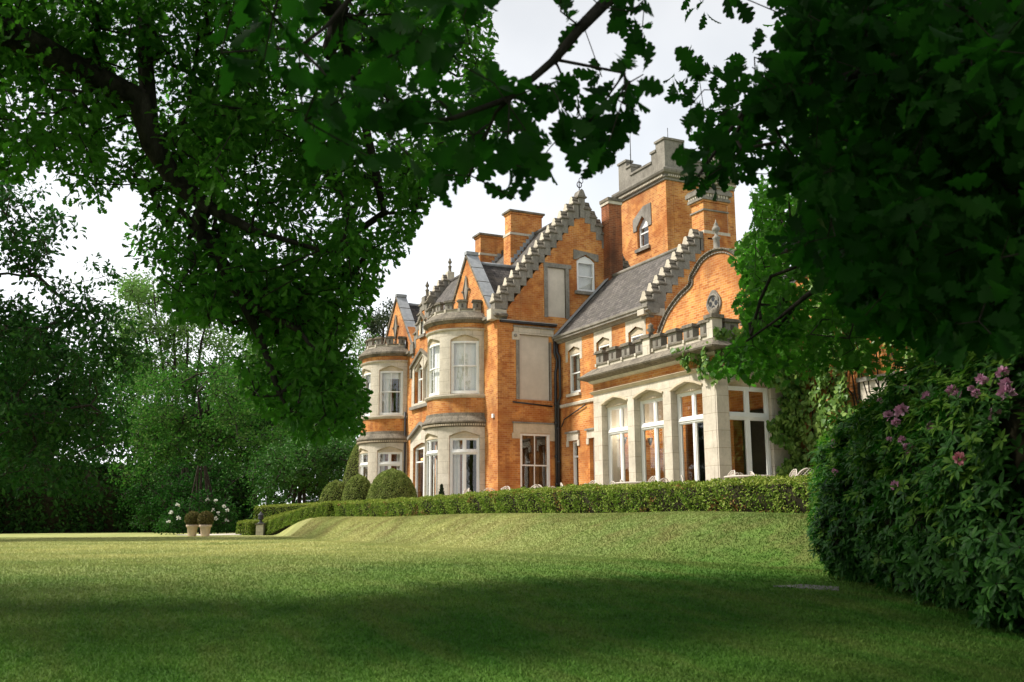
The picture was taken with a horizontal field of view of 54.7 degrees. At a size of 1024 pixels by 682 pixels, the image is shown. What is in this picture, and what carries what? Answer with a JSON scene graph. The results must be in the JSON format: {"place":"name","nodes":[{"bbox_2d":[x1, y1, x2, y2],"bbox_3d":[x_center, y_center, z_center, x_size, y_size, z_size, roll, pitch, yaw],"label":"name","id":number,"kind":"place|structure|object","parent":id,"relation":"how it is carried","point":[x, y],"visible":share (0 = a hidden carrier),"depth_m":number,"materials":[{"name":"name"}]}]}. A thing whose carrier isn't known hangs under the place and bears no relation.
{"place":"outdoors","nodes":[
{"label":"outdoors","id":0,"kind":"place"},
{"bbox_2d":[177,533,241,534],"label":"gravel path","id":1,"kind":"structure","parent":0,"point":[216,534],"depth_m":41.65,"materials":[{"name":"beige gravel"}]},
{"bbox_2d":[0,0,894,505],"label":"sky","id":2,"kind":"structure","parent":0,"point":[528,31],"materials":[{"name":"white"}]},
{"bbox_2d":[0,511,1023,681],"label":"lawn","id":3,"kind":"structure","parent":0,"point":[291,530],"depth_m":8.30,"materials":[{"name":"green plant"}]},
{"bbox_2d":[0,155,155,507],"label":"oak tree","id":4,"kind":"object","parent":3,"relation":"on","point":[43,418],"visible":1,"depth_m":34.26,"materials":[{"name":"green plant"}]},
{"bbox_2d":[0,319,159,467],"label":"beech tree","id":5,"kind":"object","parent":3,"relation":"on","point":[109,460],"visible":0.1,"depth_m":59.41,"materials":[{"name":"green plant"}]},
{"bbox_2d":[0,455,262,533],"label":"hedge","id":6,"kind":"object","parent":3,"relation":"on","point":[42,513],"visible":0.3,"depth_m":54.40,"materials":[{"name":"green plant"}]},
{"bbox_2d":[1,331,358,504],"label":"woodland","id":7,"kind":"object","parent":3,"relation":"on","point":[124,449],"visible":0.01,"depth_m":89.81,"materials":[{"name":"green plant"}]},
{"bbox_2d":[113,451,258,532],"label":"laurel bush","id":8,"kind":"object","parent":3,"relation":"on","point":[181,485],"visible":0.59,"depth_m":51.18,"materials":[{"name":"green plant"}]},
{"bbox_2d":[97,260,277,461],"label":"ash tree","id":9,"kind":"object","parent":3,"relation":"on","point":[141,291],"visible":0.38,"depth_m":68.40,"materials":[{"name":"green plant"}]},
{"bbox_2d":[184,511,198,535],"bbox_3d":[-12.451,7.112,38.618,0.672,0.994,0.659,5,-11,-26],"label":"planter","id":10,"kind":"object","parent":3,"relation":"on","point":[191,521],"visible":0.86,"depth_m":38.44,"materials":[{"name":"ceramic"}]},
{"bbox_2d":[99,356,292,503],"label":"maple tree","id":11,"kind":"object","parent":3,"relation":"on","point":[165,421],"visible":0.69,"depth_m":55.28,"materials":[{"name":"green plant"}]},
{"bbox_2d":[152,466,240,534],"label":"white rhododendron","id":12,"kind":"object","parent":3,"relation":"on","point":[214,505],"visible":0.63,"depth_m":43.73,"materials":[{"name":"green plant"}]},
{"bbox_2d":[197,510,213,536],"bbox_3d":[-11.819,7.030,38.198,0.672,0.999,0.677,5,-11,-26],"label":"planter","id":13,"kind":"object","parent":3,"relation":"on","point":[205,519],"visible":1,"depth_m":38.03,"materials":[{"name":"ceramic"}]},
{"bbox_2d":[97,335,361,471],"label":"sycamore tree","id":14,"kind":"object","parent":3,"relation":"on","point":[194,388],"visible":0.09,"depth_m":65.55,"materials":[{"name":"green plant"}]},
{"bbox_2d":[235,519,263,534],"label":"box hedge","id":15,"kind":"object","parent":3,"relation":"on","point":[246,527],"visible":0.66,"depth_m":40.76,"materials":[{"name":"green plant"}]},
{"bbox_2d":[255,512,265,534],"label":"stone pier","id":16,"kind":"structure","parent":3,"relation":"on","point":[260,527],"depth_m":40.48,"materials":[{"name":"beige stone"}]},
{"bbox_2d":[0,0,524,447],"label":"oak tree","id":17,"kind":"object","parent":3,"relation":"on","point":[291,313],"visible":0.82,"depth_m":8.67,"materials":[{"name":"green plant"}]},
{"bbox_2d":[205,391,338,504],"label":"holm oak","id":18,"kind":"object","parent":3,"relation":"on","point":[266,423],"visible":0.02,"depth_m":63.03,"materials":[{"name":"green plant"}]},
{"bbox_2d":[263,510,289,520],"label":"box hedge","id":19,"kind":"object","parent":3,"relation":"on","point":[267,517],"visible":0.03,"depth_m":42.33,"materials":[{"name":"green plant"}]},
{"bbox_2d":[220,431,358,517],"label":"laurel bush","id":20,"kind":"object","parent":3,"relation":"on","point":[301,471],"visible":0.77,"depth_m":50.39,"materials":[{"name":"green plant"}]},
{"bbox_2d":[263,500,337,534],"bbox_3d":[-8.264,7.028,38.679,1.065,1.485,7.511,6,-12,-32],"label":"box hedge","id":21,"kind":"object","parent":3,"relation":"on","point":[275,525],"visible":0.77,"depth_m":37.83,"materials":[{"name":"green plant"}]},
{"bbox_2d":[235,319,379,499],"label":"lime tree","id":22,"kind":"object","parent":3,"relation":"on","point":[362,345],"visible":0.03,"depth_m":76.99,"materials":[{"name":"green plant"}]},
{"bbox_2d":[318,479,345,502],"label":"topiary dome","id":23,"kind":"structure","parent":3,"relation":"on","point":[333,490],"depth_m":38.55,"materials":[{"name":"green plant"}]},
{"bbox_2d":[341,473,370,500],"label":"topiary dome","id":24,"kind":"structure","parent":3,"relation":"on","point":[358,485],"depth_m":36.38,"materials":[{"name":"green plant"}]},
{"bbox_2d":[358,297,393,342],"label":"pine tree","id":25,"kind":"object","parent":3,"relation":"on","point":[378,322],"visible":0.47,"depth_m":83.48,"materials":[{"name":"green plant"}]},
{"bbox_2d":[330,473,814,516],"bbox_3d":[-0.460,4.145,24.247,1.424,1.042,25.989,5,-11,-26],"label":"box hedge","id":26,"kind":"object","parent":3,"relation":"on","point":[746,494],"visible":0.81,"depth_m":18.69,"materials":[{"name":"green plant"}]},
{"bbox_2d":[206,0,1023,387],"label":"oak tree","id":27,"kind":"object","parent":3,"relation":"on","point":[894,162],"visible":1,"depth_m":3.92,"materials":[{"name":"green plant"}]},
{"bbox_2d":[356,128,911,497],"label":"country house","id":28,"kind":"structure","parent":3,"relation":"on","point":[527,350],"depth_m":35.84,"materials":[{"name":"brick"}]},
{"bbox_2d":[359,453,367,477],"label":"window","id":29,"kind":"structure","parent":28,"relation":"in","point":[363,464],"depth_m":43.85,"materials":[{"name":"white paint"}]},
{"bbox_2d":[363,372,370,415],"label":"window","id":30,"kind":"structure","parent":28,"relation":"in","point":[369,374],"depth_m":44.60,"materials":[{"name":"white paint"}]},
{"bbox_2d":[377,452,401,474],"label":"window","id":31,"kind":"structure","parent":28,"relation":"in","point":[383,463],"depth_m":43.09,"materials":[{"name":"white paint"}]},
{"bbox_2d":[379,371,402,414],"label":"window","id":32,"kind":"structure","parent":28,"relation":"in","point":[386,376],"depth_m":43.83,"materials":[{"name":"white paint"}]},
{"bbox_2d":[415,447,423,495],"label":"glazed door","id":33,"kind":"structure","parent":28,"relation":"in","point":[416,471],"depth_m":42.20,"materials":[{"name":"white paint"}]},
{"bbox_2d":[418,367,421,402],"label":"window","id":34,"kind":"structure","parent":28,"relation":"in","point":[419,370],"depth_m":42.85,"materials":[{"name":"white paint"}]},
{"bbox_2d":[426,366,426,396],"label":"window","id":35,"kind":"structure","parent":28,"relation":"in","point":[426,366],"depth_m":42.02,"materials":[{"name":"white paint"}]},
{"bbox_2d":[426,439,437,496],"bbox_3d":[-2.887,4.955,36.523,0.412,2.640,1.236,5,-11,-26],"label":"window","id":36,"kind":"structure","parent":28,"relation":"in","point":[430,452],"depth_m":36.67,"materials":[{"name":"white paint"}]},
{"bbox_2d":[429,343,439,396],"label":"window","id":37,"kind":"structure","parent":28,"relation":"in","point":[437,346],"depth_m":37.30,"materials":[{"name":"white paint"}]},
{"bbox_2d":[435,442,437,494],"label":"window","id":38,"kind":"structure","parent":28,"relation":"in","point":[436,443],"depth_m":37.97,"materials":[{"name":"white paint"}]},
{"bbox_2d":[450,438,478,494],"bbox_3d":[-1.711,4.812,35.772,1.065,2.640,0.398,-1,-10,1],"label":"window","id":39,"kind":"structure","parent":28,"relation":"in","point":[455,451],"depth_m":35.80,"materials":[{"name":"white paint"}]},
{"bbox_2d":[451,341,478,393],"bbox_3d":[-1.733,0.973,36.512,1.016,1.940,0.288,-1,-10,1],"label":"window","id":40,"kind":"structure","parent":28,"relation":"in","point":[464,354],"depth_m":36.55,"materials":[{"name":"white paint"}]},
{"bbox_2d":[520,433,549,487],"bbox_3d":[0.808,4.552,35.453,1.200,2.450,0.105,5,-11,-26],"label":"window","id":41,"kind":"structure","parent":28,"relation":"in","point":[521,434],"depth_m":35.58,"materials":[{"name":"white paint"}]},
{"bbox_2d":[570,352,580,392],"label":"window","id":42,"kind":"structure","parent":28,"relation":"in","point":[572,373],"depth_m":35.69,"materials":[{"name":"white paint"}]},
{"bbox_2d":[573,441,577,484],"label":"window","id":43,"kind":"structure","parent":28,"relation":"in","point":[575,456],"depth_m":35.16,"materials":[{"name":"white paint"}]},
{"bbox_2d":[577,257,594,291],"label":"window","id":44,"kind":"structure","parent":28,"relation":"in","point":[585,267],"depth_m":37.86,"materials":[{"name":"white paint"}]},
{"bbox_2d":[593,439,594,481],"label":"window","id":45,"kind":"structure","parent":28,"relation":"in","point":[593,439],"depth_m":33.90,"materials":[{"name":"white paint"}]},
{"bbox_2d":[599,344,608,350],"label":"window","id":46,"kind":"structure","parent":28,"relation":"in","point":[606,346],"depth_m":33.93,"materials":[{"name":"white paint"}]},
{"bbox_2d":[607,404,627,484],"bbox_3d":[3.112,3.224,27.962,0.135,2.850,1.360,5,-11,-26],"label":"window","id":47,"kind":"structure","parent":28,"relation":"in","point":[621,430],"depth_m":28.21,"materials":[{"name":"white paint"}]},
{"bbox_2d":[631,333,642,341],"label":"window","id":48,"kind":"structure","parent":28,"relation":"in","point":[636,336],"depth_m":32.10,"materials":[{"name":"white paint"}]},
{"bbox_2d":[639,219,648,247],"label":"window","id":49,"kind":"structure","parent":28,"relation":"in","point":[644,224],"depth_m":40.76,"materials":[{"name":"white paint"}]},
{"bbox_2d":[640,397,663,481],"bbox_3d":[3.865,2.945,26.446,0.135,2.850,1.370,5,-11,-26],"label":"window","id":50,"kind":"structure","parent":28,"relation":"in","point":[656,425],"depth_m":26.69,"materials":[{"name":"white paint"}]},
{"bbox_2d":[677,389,702,483],"bbox_3d":[4.620,2.666,24.926,0.135,2.850,1.330,5,-11,-26],"label":"window","id":51,"kind":"structure","parent":28,"relation":"in","point":[694,419],"depth_m":25.13,"materials":[{"name":"white paint"}]},
{"bbox_2d":[728,386,771,474],"bbox_3d":[5.806,2.349,24.337,1.300,2.450,0.135,5,-11,-26],"label":"window","id":52,"kind":"structure","parent":28,"relation":"in","point":[746,415],"depth_m":24.45,"materials":[{"name":"white paint"}]},
{"bbox_2d":[670,230,928,483],"bbox_3d":[6.727,0.244,22.856,3.063,7.652,7.735,5,-11,-26],"label":"ivy","id":53,"kind":"object","parent":28,"relation":"attached to","point":[787,421],"visible":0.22,"depth_m":24.10,"materials":[{"name":"green plant"}]},
{"bbox_2d":[823,338,1023,633],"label":"rhododendron bush","id":54,"kind":"object","parent":3,"relation":"on","point":[949,486],"visible":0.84,"depth_m":7.75,"materials":[{"name":"green plant"}]},
{"bbox_2d":[914,587,1022,624],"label":"soil bed","id":55,"kind":"object","parent":3,"relation":"on","point":[961,604],"depth_m":8.43,"materials":[{"name":"brown soil"}]},
{"bbox_2d":[773,584,838,590],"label":"path","id":56,"kind":"structure","parent":0,"point":[820,587],"depth_m":9.91,"materials":[{"name":"grey stone"}]},
{"bbox_2d":[804,409,915,589],"bbox_3d":[4.231,1.686,11.203,1.895,2.112,3.550,-3,-11,15],"label":"rhododendron bush","id":57,"kind":"object","parent":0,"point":[839,551],"visible":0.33,"depth_m":10.34,"materials":[{"name":"green plant"}]},
{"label":"terrace","id":58,"kind":"structure","parent":0,"visible":0},
{"bbox_2d":[252,502,317,519],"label":"box hedge","id":59,"kind":"object","parent":58,"relation":"on","point":[268,510],"visible":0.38,"depth_m":45.03,"materials":[{"name":"green plant"}]},
{"bbox_2d":[343,443,367,484],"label":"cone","id":60,"kind":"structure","parent":58,"relation":"on","point":[352,467],"depth_m":47.08,"materials":[{"name":"green plant"}]},
{"bbox_2d":[366,468,417,499],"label":"topiary dome","id":61,"kind":"structure","parent":58,"relation":"on","point":[390,483],"depth_m":34.34,"materials":[{"name":"green plant"}]},
{"bbox_2d":[438,484,444,494],"bbox_3d":[-2.326,5.243,32.694,0.428,1.074,0.437,-2,-10,11],"label":"potted conifer","id":62,"kind":"object","parent":58,"relation":"on","point":[441,491],"visible":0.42,"depth_m":32.73,"materials":[{"name":"plant"}]},
{"bbox_2d":[615,482,657,483],"bbox_3d":[2.928,3.656,23.052,1.030,0.726,1.030,9,-14,-42],"label":"garden table","id":63,"kind":"object","parent":58,"relation":"on","point":[628,482],"visible":0.23,"depth_m":22.83,"materials":[{"name":"beige metal"}]},
{"bbox_2d":[720,470,735,485],"bbox_3d":[4.279,3.048,20.135,0.514,0.850,0.574,1,-10,-9],"label":"garden chair","id":64,"kind":"object","parent":58,"relation":"on","point":[730,472],"visible":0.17,"depth_m":20.28,"materials":[{"name":"beige metal"}]},
{"bbox_2d":[724,475,775,478],"bbox_3d":[4.799,3.084,19.955,1.030,0.726,1.030,5,-11,-26],"label":"garden table","id":65,"kind":"object","parent":58,"relation":"on","point":[736,476],"visible":0.32,"depth_m":19.64,"materials":[{"name":"beige metal"}]},
{"bbox_2d":[789,469,796,476],"bbox_3d":[5.454,2.990,19.851,0.514,0.850,0.574,0,-10,-3],"label":"garden chair","id":66,"kind":"object","parent":58,"relation":"on","point":[792,471],"visible":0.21,"depth_m":19.98,"materials":[{"name":"beige metal"}]},
{"bbox_2d":[797,468,814,482],"bbox_3d":[5.825,2.968,19.741,0.574,0.850,0.514,2,-10,-10],"label":"garden chair","id":67,"kind":"object","parent":58,"relation":"on","point":[803,471],"visible":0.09,"depth_m":19.56,"materials":[{"name":"beige metal"}]}
]}

